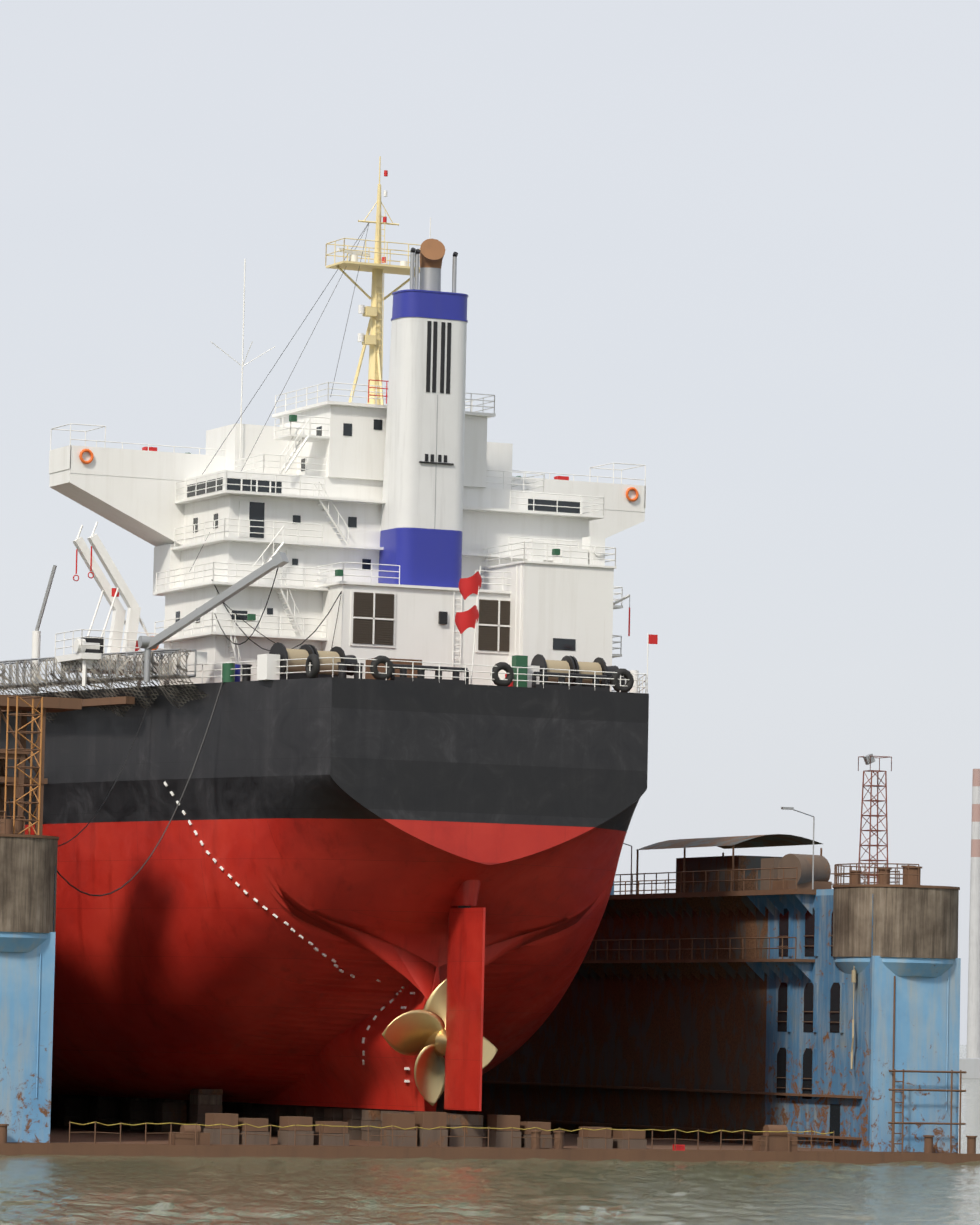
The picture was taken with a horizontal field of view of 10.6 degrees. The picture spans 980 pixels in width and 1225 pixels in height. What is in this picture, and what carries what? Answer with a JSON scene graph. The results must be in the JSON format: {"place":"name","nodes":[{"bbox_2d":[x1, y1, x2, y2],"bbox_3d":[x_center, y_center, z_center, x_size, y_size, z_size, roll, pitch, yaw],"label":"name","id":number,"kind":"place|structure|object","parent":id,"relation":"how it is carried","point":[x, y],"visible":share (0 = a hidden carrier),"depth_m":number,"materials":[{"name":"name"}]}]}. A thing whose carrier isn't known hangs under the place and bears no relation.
{"place":"outdoors","nodes":[
{"label":"outdoors","id":0,"kind":"place"},
{"bbox_2d":[0,1045,979,1224],"bbox_3d":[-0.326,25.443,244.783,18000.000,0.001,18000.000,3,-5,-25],"label":"water surface","id":1,"kind":"object","parent":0,"point":[970,1107],"depth_m":208.11,"materials":[{"name":"liquid"}]},
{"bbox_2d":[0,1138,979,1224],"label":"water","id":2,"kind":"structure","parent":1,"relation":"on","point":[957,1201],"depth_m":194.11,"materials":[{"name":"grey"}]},
{"bbox_2d":[0,1121,979,1163],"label":"dock pontoon","id":3,"kind":"object","parent":1,"relation":"on","point":[774,1143],"visible":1,"depth_m":246.10,"materials":[{"name":"metal"}]},
{"bbox_2d":[0,811,58,1142],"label":"dock wall","id":4,"kind":"structure","parent":3,"relation":"on","point":[28,875],"depth_m":236.35,"materials":[{"name":"blue metal"}]},
{"bbox_2d":[50,1089,646,1148],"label":"keel blocks","id":5,"kind":"structure","parent":3,"relation":"on","point":[201,1106],"depth_m":249.20,"materials":[{"name":"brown wood"}]},
{"bbox_2d":[0,156,657,1111],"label":"bulk carrier","id":6,"kind":"object","parent":5,"relation":"on","point":[344,796],"visible":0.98,"depth_m":252.63,"materials":[{"name":"paint"}]},
{"bbox_2d":[0,695,966,1153],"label":"dock gear","id":7,"kind":"object","parent":3,"relation":"on","point":[814,871],"visible":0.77,"depth_m":260.53,"materials":[{"name":"brown metal"}]},
{"bbox_2d":[387,863,960,1151],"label":"dock wall","id":8,"kind":"structure","parent":3,"relation":"on","point":[718,1010],"depth_m":265.42,"materials":[{"name":"blue metal"}]},
{"bbox_2d":[959,769,979,1077],"bbox_3d":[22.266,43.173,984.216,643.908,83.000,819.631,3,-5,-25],"label":"chimney","id":9,"kind":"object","parent":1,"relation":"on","point":[969,1064],"visible":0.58,"depth_m":1484.97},
{"bbox_2d":[0,0,979,1044],"label":"sky","id":10,"kind":"structure","parent":0,"point":[728,250],"materials":[{"name":"white"}]}
]}

